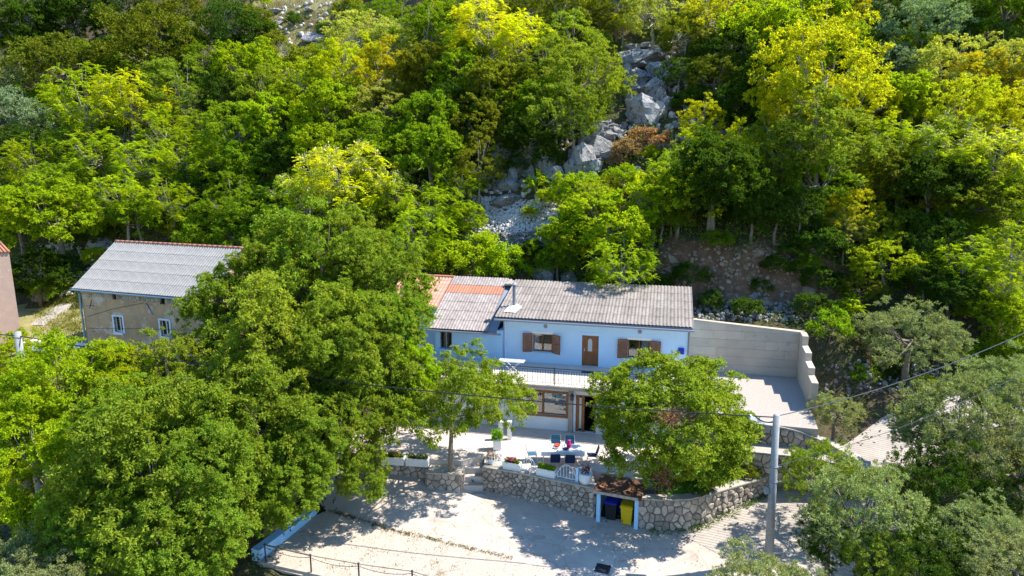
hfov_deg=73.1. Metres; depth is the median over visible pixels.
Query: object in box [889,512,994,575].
olive tree
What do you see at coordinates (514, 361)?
clothes airer
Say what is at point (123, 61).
broadleaf tree
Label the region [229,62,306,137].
airy tree
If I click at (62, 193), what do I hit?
broadleaf tree
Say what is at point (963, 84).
airy tree
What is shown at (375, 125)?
broadleaf tree
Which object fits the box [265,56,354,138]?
airy tree
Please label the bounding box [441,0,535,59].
feathery tree
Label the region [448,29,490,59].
broadleaf tree
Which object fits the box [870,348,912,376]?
shrub
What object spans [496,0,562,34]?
evergreen tree
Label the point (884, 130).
airy tree
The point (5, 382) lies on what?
drooping tree
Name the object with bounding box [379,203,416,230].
broadleaf tree
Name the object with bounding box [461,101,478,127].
broadleaf tree
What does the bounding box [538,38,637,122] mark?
airy tree
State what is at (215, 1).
evergreen tree
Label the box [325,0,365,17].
shrub
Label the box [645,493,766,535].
wall foot weeds
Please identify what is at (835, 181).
broadleaf tree
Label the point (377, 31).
airy tree
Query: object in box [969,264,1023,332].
feathery tree
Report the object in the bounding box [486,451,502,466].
arched railing
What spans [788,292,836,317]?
shrub
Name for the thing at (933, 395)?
olive tree
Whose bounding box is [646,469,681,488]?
shrub
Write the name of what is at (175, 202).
feathery tree
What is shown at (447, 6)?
broadleaf tree
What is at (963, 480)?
olive tree
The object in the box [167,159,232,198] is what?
evergreen tree
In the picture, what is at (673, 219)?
broadleaf tree
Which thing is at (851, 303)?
fern leaved sapling
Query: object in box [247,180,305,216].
broadleaf tree
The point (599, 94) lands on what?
broadleaf tree
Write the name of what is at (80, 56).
evergreen tree
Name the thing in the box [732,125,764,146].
shrub
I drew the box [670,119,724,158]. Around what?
feathery tree
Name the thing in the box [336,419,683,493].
terrace
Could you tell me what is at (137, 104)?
airy tree
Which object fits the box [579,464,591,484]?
plant pot
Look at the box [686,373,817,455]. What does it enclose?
parking pad
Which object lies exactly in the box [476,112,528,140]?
evergreen tree
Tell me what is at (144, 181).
broadleaf tree
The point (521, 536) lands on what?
leaf litter
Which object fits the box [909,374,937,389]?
shrub
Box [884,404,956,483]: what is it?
olive tree
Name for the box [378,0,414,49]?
airy tree
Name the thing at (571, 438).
garden chair
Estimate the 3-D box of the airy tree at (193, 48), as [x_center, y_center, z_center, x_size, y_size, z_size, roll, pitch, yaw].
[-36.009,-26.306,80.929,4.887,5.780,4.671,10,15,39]
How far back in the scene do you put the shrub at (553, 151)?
58.19 m
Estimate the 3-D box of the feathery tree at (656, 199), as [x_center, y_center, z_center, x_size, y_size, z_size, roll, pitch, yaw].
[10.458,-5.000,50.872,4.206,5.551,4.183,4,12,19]
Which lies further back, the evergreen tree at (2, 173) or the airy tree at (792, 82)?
the evergreen tree at (2, 173)
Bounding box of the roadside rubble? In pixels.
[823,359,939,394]
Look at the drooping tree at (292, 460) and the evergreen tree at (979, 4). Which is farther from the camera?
the evergreen tree at (979, 4)
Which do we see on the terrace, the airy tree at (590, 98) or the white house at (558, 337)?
the white house at (558, 337)
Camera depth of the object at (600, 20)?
70.70 m
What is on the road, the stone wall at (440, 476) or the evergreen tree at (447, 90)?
the stone wall at (440, 476)
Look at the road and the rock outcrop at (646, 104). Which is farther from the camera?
the rock outcrop at (646, 104)
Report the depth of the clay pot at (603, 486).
33.35 m
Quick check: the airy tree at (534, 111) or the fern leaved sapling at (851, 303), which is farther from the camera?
the airy tree at (534, 111)
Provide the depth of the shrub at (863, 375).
41.91 m
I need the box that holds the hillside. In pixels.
[0,0,1023,575]
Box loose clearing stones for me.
[263,0,351,44]
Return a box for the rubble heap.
[693,291,818,322]
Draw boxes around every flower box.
[382,450,405,465]
[405,453,429,466]
[503,456,521,470]
[536,462,556,478]
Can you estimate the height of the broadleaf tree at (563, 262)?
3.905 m
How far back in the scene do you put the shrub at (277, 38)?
83.53 m
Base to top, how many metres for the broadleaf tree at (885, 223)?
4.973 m
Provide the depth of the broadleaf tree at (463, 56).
64.97 m
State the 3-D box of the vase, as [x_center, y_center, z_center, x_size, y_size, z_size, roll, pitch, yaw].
[2.995,8.206,36.354,0.300,0.420,0.292,0,12,0]
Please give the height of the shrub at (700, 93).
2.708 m
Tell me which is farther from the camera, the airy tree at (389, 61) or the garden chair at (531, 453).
the airy tree at (389, 61)
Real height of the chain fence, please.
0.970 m
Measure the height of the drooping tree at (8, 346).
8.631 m
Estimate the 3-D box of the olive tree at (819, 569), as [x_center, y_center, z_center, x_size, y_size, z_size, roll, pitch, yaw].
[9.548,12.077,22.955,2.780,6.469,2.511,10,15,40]
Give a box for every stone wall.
[359,463,429,477]
[425,464,464,492]
[472,228,543,247]
[482,463,596,517]
[638,476,768,530]
[735,442,871,495]
[745,420,863,462]
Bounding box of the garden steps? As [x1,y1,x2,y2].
[463,462,483,495]
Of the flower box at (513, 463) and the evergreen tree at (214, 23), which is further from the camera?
the evergreen tree at (214, 23)
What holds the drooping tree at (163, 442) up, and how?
on the hillside
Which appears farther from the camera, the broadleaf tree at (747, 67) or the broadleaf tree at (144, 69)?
the broadleaf tree at (144, 69)
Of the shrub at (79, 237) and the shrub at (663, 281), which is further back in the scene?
the shrub at (79, 237)
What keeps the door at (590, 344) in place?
in the white house at (558, 337)
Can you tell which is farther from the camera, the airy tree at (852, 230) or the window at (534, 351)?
the airy tree at (852, 230)
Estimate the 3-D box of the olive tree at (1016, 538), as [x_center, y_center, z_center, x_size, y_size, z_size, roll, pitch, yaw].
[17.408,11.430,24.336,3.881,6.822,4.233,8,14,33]
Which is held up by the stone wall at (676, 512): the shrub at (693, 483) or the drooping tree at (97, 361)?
the shrub at (693, 483)
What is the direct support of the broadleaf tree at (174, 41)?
on the hillside
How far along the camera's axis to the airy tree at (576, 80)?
61.61 m
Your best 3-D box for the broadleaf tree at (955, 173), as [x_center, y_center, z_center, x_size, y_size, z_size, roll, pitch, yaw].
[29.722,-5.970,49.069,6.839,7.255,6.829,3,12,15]
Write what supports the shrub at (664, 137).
on the hillside
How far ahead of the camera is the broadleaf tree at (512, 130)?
57.37 m
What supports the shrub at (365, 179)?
on the hillside
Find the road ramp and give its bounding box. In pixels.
[674,391,1023,575]
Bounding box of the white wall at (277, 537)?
[251,508,316,561]
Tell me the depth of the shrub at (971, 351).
42.06 m
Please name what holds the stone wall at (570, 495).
on the road
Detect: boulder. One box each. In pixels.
[31,288,57,301]
[86,237,113,253]
[268,8,281,14]
[301,31,322,43]
[304,6,313,11]
[461,233,474,241]
[491,193,521,207]
[531,268,553,280]
[560,272,575,281]
[656,140,677,149]
[666,253,677,264]
[671,122,679,128]
[677,136,690,144]
[711,130,733,140]
[752,248,763,257]
[762,297,772,305]
[800,310,812,317]
[802,286,816,294]
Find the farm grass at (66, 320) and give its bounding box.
[29,291,85,336]
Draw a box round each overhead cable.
[20,336,772,417]
[780,333,1023,415]
[780,374,1022,464]
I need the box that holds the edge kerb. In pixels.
[260,558,342,575]
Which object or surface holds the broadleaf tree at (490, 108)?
on the hillside
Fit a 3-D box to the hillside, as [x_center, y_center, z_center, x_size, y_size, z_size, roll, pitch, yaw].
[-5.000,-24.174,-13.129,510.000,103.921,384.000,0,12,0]
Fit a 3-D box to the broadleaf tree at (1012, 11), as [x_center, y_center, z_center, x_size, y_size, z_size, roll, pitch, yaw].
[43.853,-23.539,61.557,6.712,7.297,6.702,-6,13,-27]
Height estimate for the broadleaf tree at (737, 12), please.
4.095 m
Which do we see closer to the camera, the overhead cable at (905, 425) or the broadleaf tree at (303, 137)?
the overhead cable at (905, 425)
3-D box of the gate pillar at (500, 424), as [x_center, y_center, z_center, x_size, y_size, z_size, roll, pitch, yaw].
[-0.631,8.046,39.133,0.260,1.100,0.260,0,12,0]
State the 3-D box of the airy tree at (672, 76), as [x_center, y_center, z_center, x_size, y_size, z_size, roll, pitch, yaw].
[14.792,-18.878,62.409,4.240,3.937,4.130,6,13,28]
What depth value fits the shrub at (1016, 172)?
49.58 m
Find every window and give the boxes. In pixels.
[116,317,122,331]
[162,320,169,335]
[438,332,451,350]
[520,392,566,415]
[531,334,552,353]
[627,340,649,359]
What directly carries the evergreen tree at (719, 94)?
on the hillside
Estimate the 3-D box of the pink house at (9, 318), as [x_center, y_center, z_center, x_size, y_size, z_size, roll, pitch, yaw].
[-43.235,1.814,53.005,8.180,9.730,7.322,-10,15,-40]
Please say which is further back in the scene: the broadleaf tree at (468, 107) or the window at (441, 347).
the broadleaf tree at (468, 107)
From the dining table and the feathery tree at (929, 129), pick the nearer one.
the dining table
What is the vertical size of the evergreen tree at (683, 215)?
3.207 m
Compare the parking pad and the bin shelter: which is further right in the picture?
the parking pad
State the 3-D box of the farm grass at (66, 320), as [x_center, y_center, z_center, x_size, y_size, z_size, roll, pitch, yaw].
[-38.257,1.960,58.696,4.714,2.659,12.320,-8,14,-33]
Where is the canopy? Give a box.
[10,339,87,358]
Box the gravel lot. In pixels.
[257,511,557,575]
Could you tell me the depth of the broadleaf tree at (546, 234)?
49.88 m
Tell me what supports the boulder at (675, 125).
on the hillside
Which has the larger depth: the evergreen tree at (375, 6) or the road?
the evergreen tree at (375, 6)
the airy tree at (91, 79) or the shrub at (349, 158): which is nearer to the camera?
the shrub at (349, 158)
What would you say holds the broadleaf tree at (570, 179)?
on the hillside
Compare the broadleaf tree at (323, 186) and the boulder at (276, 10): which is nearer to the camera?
the broadleaf tree at (323, 186)
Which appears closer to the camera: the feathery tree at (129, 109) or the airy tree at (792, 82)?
the airy tree at (792, 82)
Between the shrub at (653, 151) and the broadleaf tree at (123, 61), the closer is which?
the shrub at (653, 151)
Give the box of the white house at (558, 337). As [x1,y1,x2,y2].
[391,273,693,441]
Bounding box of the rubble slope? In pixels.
[468,195,558,252]
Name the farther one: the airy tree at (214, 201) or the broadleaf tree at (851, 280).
the airy tree at (214, 201)
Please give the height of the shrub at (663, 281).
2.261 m
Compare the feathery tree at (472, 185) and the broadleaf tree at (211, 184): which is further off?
the broadleaf tree at (211, 184)
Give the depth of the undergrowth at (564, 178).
57.28 m
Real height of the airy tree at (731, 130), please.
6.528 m
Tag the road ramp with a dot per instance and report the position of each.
(751, 519)
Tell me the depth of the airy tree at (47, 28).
90.04 m
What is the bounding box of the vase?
[566,439,571,447]
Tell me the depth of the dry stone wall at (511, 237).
54.54 m
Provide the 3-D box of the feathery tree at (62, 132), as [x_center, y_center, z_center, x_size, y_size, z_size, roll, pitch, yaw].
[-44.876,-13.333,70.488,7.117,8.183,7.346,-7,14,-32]
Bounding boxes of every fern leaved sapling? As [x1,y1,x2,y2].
[431,219,475,248]
[476,227,494,246]
[520,202,542,220]
[522,168,548,196]
[535,187,560,209]
[580,258,629,283]
[582,269,612,281]
[836,292,870,323]
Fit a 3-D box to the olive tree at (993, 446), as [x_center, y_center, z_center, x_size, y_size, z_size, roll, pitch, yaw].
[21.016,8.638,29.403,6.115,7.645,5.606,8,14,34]
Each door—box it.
[575,395,595,432]
[582,335,598,366]
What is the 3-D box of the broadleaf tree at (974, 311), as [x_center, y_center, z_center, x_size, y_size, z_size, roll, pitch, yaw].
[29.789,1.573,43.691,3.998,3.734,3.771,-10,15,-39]
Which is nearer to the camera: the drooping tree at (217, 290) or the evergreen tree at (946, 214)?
the drooping tree at (217, 290)
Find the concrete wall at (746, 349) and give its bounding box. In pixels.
[687,318,818,418]
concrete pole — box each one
[14,331,44,497]
[763,414,781,563]
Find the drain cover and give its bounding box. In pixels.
[594,563,610,573]
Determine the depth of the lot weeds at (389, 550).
31.05 m
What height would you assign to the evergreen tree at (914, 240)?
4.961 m
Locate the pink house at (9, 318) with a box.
[0,241,19,344]
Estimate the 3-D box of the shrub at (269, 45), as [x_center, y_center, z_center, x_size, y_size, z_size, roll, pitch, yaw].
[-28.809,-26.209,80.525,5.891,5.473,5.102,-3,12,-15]
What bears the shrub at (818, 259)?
on the hillside
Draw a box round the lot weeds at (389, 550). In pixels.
[321,521,459,575]
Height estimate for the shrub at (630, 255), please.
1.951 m
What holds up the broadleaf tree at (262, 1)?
on the hillside
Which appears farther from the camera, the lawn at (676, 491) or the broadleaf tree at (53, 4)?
the broadleaf tree at (53, 4)
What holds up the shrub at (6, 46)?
on the hillside
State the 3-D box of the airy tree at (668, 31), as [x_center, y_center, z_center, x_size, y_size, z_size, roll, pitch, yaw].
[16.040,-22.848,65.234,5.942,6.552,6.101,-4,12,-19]
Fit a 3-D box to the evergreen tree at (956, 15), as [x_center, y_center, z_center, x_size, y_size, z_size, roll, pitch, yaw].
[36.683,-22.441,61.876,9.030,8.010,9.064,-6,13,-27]
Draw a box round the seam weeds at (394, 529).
[329,510,512,559]
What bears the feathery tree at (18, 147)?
on the hillside
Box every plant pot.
[486,450,496,464]
[491,427,502,450]
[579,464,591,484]
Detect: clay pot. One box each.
[599,481,607,488]
[628,484,635,492]
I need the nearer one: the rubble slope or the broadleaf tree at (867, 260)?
the broadleaf tree at (867, 260)
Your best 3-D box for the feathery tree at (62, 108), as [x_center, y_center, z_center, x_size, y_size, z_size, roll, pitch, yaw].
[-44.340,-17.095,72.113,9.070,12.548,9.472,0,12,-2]
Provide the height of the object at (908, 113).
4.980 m
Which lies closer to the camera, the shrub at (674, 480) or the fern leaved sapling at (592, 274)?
the shrub at (674, 480)
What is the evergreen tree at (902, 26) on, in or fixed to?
on the hillside
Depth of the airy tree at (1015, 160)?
51.18 m
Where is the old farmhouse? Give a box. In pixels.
[71,240,250,369]
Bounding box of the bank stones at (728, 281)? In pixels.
[628,245,822,297]
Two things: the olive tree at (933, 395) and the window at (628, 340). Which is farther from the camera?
the window at (628, 340)
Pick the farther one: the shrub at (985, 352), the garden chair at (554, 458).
the shrub at (985, 352)
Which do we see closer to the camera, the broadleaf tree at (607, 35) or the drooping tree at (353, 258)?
the drooping tree at (353, 258)
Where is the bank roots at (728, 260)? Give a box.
[625,236,829,305]
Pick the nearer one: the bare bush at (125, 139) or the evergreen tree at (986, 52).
the evergreen tree at (986, 52)
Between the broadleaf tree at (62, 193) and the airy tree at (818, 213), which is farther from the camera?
the broadleaf tree at (62, 193)
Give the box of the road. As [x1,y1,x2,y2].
[316,449,953,575]
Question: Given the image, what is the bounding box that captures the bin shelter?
[593,474,646,529]
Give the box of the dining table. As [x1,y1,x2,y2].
[541,444,584,463]
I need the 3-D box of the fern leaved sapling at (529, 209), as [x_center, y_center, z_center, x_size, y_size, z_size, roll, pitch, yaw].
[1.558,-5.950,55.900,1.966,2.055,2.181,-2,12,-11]
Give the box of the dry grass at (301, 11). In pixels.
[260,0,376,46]
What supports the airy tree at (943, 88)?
on the hillside
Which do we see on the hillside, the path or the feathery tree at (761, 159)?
the feathery tree at (761, 159)
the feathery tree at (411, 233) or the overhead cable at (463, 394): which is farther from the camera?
the feathery tree at (411, 233)
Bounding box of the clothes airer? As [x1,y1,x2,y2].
[500,358,524,375]
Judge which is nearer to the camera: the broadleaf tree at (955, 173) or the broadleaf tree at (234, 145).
the broadleaf tree at (955, 173)
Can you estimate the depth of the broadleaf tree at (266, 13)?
84.37 m
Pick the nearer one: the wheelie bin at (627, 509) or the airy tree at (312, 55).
the wheelie bin at (627, 509)
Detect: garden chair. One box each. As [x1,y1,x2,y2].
[524,442,537,462]
[549,454,560,468]
[551,435,560,443]
[564,435,574,443]
[564,455,575,469]
[586,444,599,464]
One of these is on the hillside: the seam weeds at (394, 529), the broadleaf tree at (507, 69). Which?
the broadleaf tree at (507, 69)
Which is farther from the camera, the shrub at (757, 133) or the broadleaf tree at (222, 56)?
the broadleaf tree at (222, 56)
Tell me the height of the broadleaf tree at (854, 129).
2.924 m
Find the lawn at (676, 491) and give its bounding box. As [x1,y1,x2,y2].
[658,452,741,494]
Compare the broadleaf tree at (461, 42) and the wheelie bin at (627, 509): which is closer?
the wheelie bin at (627, 509)
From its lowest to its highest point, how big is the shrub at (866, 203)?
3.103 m
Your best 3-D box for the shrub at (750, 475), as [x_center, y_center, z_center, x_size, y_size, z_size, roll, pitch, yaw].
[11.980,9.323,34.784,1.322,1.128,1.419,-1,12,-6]
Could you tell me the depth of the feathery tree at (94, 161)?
67.36 m
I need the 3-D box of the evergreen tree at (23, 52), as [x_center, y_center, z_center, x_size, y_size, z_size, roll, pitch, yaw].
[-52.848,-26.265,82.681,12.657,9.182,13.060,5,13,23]
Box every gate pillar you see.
[498,420,502,438]
[507,420,511,439]
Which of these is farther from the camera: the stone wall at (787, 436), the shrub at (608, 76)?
the shrub at (608, 76)
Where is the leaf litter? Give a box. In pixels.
[300,488,786,575]
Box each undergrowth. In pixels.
[0,0,1023,309]
[0,262,1023,575]
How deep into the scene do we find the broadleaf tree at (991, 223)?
48.04 m
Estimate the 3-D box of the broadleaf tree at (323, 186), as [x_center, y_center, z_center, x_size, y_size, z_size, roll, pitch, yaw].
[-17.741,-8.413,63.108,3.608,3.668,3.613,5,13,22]
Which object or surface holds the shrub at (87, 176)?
on the hillside
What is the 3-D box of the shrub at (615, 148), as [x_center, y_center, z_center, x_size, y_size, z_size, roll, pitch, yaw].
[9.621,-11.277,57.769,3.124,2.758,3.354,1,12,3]
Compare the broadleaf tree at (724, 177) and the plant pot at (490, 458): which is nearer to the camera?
the plant pot at (490, 458)
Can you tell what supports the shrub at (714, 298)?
on the hillside
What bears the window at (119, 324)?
in the old farmhouse
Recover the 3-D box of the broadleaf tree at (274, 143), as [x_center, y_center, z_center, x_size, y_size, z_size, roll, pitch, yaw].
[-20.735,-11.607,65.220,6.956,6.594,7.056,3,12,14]
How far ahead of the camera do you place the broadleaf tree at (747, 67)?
56.78 m
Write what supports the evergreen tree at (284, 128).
on the hillside
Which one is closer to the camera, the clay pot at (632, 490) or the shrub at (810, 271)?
the clay pot at (632, 490)
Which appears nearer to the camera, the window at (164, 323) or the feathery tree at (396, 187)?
the window at (164, 323)
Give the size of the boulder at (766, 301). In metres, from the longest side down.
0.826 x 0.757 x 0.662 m
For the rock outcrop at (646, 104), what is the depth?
63.82 m
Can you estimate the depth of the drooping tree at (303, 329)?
31.91 m
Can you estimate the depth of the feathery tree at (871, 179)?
50.06 m
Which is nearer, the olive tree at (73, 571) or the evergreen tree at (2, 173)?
the olive tree at (73, 571)
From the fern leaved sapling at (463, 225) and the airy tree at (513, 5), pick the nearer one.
the fern leaved sapling at (463, 225)
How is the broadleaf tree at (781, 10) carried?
on the hillside
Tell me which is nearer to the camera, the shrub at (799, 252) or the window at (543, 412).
the window at (543, 412)
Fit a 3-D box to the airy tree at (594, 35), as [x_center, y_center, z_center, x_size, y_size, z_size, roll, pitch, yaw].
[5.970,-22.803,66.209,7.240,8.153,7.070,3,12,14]
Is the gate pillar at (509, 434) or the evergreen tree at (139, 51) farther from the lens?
the evergreen tree at (139, 51)
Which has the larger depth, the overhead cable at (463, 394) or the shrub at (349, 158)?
the shrub at (349, 158)
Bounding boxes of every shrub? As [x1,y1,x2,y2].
[0,33,44,59]
[7,29,65,62]
[13,275,37,298]
[21,269,70,301]
[38,241,109,296]
[42,254,91,277]
[65,223,118,248]
[67,164,127,191]
[70,112,116,139]
[78,246,105,264]
[107,11,137,34]
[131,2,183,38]
[156,218,190,237]
[165,14,205,29]
[169,212,236,244]
[174,198,229,232]
[239,39,286,69]
[255,30,289,47]
[262,167,304,187]
[280,41,334,71]
[281,10,306,24]
[313,23,332,35]
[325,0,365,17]
[337,139,382,161]
[340,82,378,101]
[351,163,379,188]
[415,238,471,274]
[420,171,457,193]
[443,229,508,276]
[475,241,534,277]
[502,153,532,172]
[514,238,544,259]
[530,148,567,165]
[586,69,622,95]
[598,162,643,190]
[604,153,628,165]
[609,136,643,158]
[620,170,648,198]
[623,126,673,145]
[623,251,655,269]
[632,145,660,160]
[637,272,673,285]
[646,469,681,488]
[667,91,704,113]
[667,260,714,286]
[679,83,713,100]
[680,474,715,497]
[696,288,726,310]
[699,229,735,250]
[709,104,753,128]
[726,108,767,133]
[728,295,763,316]
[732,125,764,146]
[741,465,762,479]
[747,277,776,293]
[757,255,799,272]
[767,239,814,271]
[779,225,851,256]
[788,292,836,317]
[795,254,824,271]
[796,265,845,291]
[804,304,857,344]
[844,55,895,78]
[846,364,882,382]
[855,196,897,218]
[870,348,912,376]
[877,201,930,230]
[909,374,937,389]
[936,342,985,368]
[971,338,1023,366]
[976,324,1023,361]
[985,169,1023,193]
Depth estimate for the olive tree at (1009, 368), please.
33.05 m
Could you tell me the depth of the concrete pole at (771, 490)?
29.50 m
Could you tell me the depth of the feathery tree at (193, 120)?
69.67 m
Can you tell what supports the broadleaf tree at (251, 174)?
on the hillside
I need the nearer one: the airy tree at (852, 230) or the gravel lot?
the gravel lot
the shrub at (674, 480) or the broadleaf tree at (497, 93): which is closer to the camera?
the shrub at (674, 480)
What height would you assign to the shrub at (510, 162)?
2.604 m
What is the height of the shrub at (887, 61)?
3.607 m
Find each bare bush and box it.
[107,126,147,150]
[274,43,293,56]
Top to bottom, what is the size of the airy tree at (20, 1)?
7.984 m
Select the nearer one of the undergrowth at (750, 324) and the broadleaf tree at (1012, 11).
the undergrowth at (750, 324)
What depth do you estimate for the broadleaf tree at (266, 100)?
66.14 m
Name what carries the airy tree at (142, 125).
on the hillside
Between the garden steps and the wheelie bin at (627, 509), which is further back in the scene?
the garden steps
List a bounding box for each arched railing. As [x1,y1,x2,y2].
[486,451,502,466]
[521,457,536,471]
[557,464,578,481]
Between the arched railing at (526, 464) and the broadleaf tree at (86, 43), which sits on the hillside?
the broadleaf tree at (86, 43)
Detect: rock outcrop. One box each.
[485,140,563,191]
[563,119,627,187]
[618,42,673,133]
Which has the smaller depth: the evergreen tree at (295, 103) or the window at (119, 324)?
the window at (119, 324)
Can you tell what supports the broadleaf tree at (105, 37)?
on the hillside
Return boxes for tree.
[0,0,71,73]
[0,30,117,100]
[0,55,57,106]
[0,80,45,118]
[0,83,60,139]
[0,120,71,171]
[0,132,78,183]
[0,144,20,172]
[0,169,33,188]
[0,171,118,276]
[0,182,72,264]
[0,326,62,393]
[0,327,164,518]
[0,348,83,553]
[0,396,135,555]
[0,520,70,575]
[0,542,95,575]
[10,246,78,305]
[12,0,48,23]
[17,158,107,230]
[26,370,270,575]
[27,85,69,120]
[30,0,109,49]
[30,116,108,164]
[31,60,134,175]
[34,2,92,40]
[57,127,147,193]
[58,202,109,239]
[63,36,98,63]
[68,44,136,93]
[75,0,154,38]
[80,69,115,102]
[81,67,180,158]
[85,172,163,240]
[89,0,215,85]
[91,51,140,93]
[92,34,127,59]
[92,116,131,146]
[97,150,152,194]
[104,198,167,240]
[108,138,182,198]
[112,326,222,496]
[125,171,168,197]
[129,118,162,153]
[130,53,189,91]
[131,102,198,176]
[132,86,189,134]
[135,176,206,242]
[138,51,229,125]
[146,0,210,28]
[151,133,211,177]
[162,29,210,71]
[165,255,299,435]
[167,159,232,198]
[176,107,229,150]
[178,140,245,184]
[180,38,218,74]
[183,351,350,538]
[190,268,407,503]
[191,67,267,129]
[194,0,279,59]
[195,99,281,154]
[199,170,257,243]
[202,35,286,113]
[202,202,245,230]
[203,0,228,8]
[203,169,243,199]
[206,127,236,144]
[206,134,276,191]
[208,214,273,252]
[214,30,245,53]
[219,185,292,254]
[220,195,441,432]
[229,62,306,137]
[230,0,272,6]
[231,3,278,35]
[231,157,291,192]
[235,86,318,156]
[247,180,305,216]
[248,130,319,180]
[261,165,342,240]
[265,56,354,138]
[277,121,354,176]
[279,92,309,121]
[279,117,318,135]
[280,138,402,230]
[285,202,321,230]
[286,75,384,168]
[300,177,335,196]
[301,49,347,91]
[302,30,383,125]
[304,201,333,229]
[313,42,342,60]
[315,183,396,231]
[316,288,444,489]
[317,8,399,60]
[330,110,400,156]
[341,32,419,110]
[347,75,413,123]
[348,0,398,29]
[356,165,432,246]
[358,133,432,197]
[361,14,415,84]
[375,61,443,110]
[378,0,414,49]
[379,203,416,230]
[380,337,538,471]
[382,205,457,271]
[385,89,463,171]
[386,115,475,206]
[387,0,458,53]
[390,181,466,237]
[392,40,463,96]
[399,240,444,273]
[405,78,498,150]
[414,0,448,40]
[421,0,485,41]
[425,39,505,105]
[429,112,474,156]
[430,164,484,200]
[435,0,471,5]
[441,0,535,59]
[443,92,517,173]
[444,200,488,234]
[447,130,508,205]
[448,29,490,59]
[454,52,540,112]
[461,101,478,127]
[476,86,530,122]
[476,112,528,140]
[485,12,559,66]
[491,0,526,40]
[492,114,562,165]
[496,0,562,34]
[500,76,570,144]
[511,62,543,77]
[516,34,592,117]
[518,30,560,70]
[519,80,593,158]
[527,0,591,38]
[528,213,605,271]
[533,239,587,280]
[535,6,611,82]
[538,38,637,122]
[539,70,606,150]
[545,181,662,268]
[548,171,600,207]
[555,9,590,49]
[558,0,613,30]
[565,177,620,222]
[575,27,616,60]
[577,91,610,112]
[581,231,661,289]
[582,347,764,500]
[585,0,637,41]
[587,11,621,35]
[595,173,623,196]
[606,8,639,49]
[622,0,685,49]
[627,182,677,247]
[635,161,727,239]
[641,202,687,245]
[643,145,697,184]
[650,197,696,236]
[653,57,696,92]
[655,9,716,74]
[662,125,776,238]
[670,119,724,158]
[674,0,761,64]
[676,92,726,142]
[677,156,748,238]
[683,20,778,77]
[683,49,745,95]
[686,34,723,54]
[702,75,778,131]
[705,534,805,575]
[712,0,809,60]
[716,116,766,164]
[716,179,791,230]
[717,181,777,243]
[724,49,821,107]
[725,152,770,223]
[730,3,764,22]
[741,1,895,153]
[742,114,829,188]
[743,185,817,243]
[754,52,846,135]
[754,78,891,216]
[758,0,853,44]
[759,117,795,149]
[765,46,827,80]
[765,150,808,186]
[765,170,799,196]
[768,186,831,241]
[777,565,828,575]
[778,436,872,529]
[780,150,857,228]
[790,517,861,575]
[791,444,960,575]
[794,17,877,78]
[804,390,867,440]
[805,64,905,153]
[805,183,860,226]
[807,0,873,61]
[821,134,900,203]
[821,167,860,193]
[821,180,887,257]
[822,204,872,263]
[829,524,918,575]
[832,0,915,29]
[835,269,893,309]
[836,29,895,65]
[837,158,895,209]
[843,122,866,141]
[844,207,910,255]
[844,231,932,299]
[849,516,973,575]
[852,295,979,384]
[853,69,939,140]
[853,145,946,214]
[855,119,893,145]
[857,115,934,200]
[862,455,951,529]
[863,0,978,57]
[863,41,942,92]
[866,22,906,51]
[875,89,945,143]
[877,152,992,239]
[881,13,911,34]
[882,437,1023,552]
[884,208,970,271]
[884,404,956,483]
[886,353,1023,503]
[889,25,943,69]
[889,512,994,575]
[892,110,1000,215]
[893,57,962,123]
[893,253,962,308]
[896,61,939,79]
[906,73,1021,157]
[908,30,996,105]
[909,270,992,323]
[916,0,1008,47]
[921,234,1006,310]
[923,170,1023,249]
[923,487,1023,575]
[925,406,1023,570]
[926,185,976,215]
[926,201,981,248]
[936,124,1023,220]
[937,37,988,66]
[940,339,1023,485]
[942,47,1023,100]
[946,282,1019,333]
[947,522,1023,575]
[952,79,1023,171]
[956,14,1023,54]
[959,94,1006,127]
[961,212,1002,247]
[966,0,1023,58]
[967,38,1019,66]
[969,30,1023,110]
[969,219,1023,293]
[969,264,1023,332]
[971,168,1023,259]
[978,292,1023,354]
[988,68,1023,94]
[1002,149,1023,173]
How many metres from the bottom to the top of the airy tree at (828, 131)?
10.899 m
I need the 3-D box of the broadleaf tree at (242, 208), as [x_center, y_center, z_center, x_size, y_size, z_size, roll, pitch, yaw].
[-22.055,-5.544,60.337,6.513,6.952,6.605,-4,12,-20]
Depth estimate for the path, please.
59.68 m
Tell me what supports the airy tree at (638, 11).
on the hillside
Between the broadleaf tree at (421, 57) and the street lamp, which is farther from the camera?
the broadleaf tree at (421, 57)
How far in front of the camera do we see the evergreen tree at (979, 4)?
60.92 m
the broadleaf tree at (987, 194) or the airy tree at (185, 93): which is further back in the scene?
the airy tree at (185, 93)
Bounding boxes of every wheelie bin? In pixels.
[604,496,619,519]
[618,498,622,513]
[620,499,634,524]
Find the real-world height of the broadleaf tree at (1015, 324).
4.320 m
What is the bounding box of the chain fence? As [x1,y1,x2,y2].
[263,543,428,575]
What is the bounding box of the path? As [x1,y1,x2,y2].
[31,303,72,325]
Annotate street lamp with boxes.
[748,414,772,430]
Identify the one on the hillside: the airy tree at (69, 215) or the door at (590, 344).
the airy tree at (69, 215)
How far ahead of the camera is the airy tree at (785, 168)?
51.95 m
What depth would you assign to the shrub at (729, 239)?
49.05 m

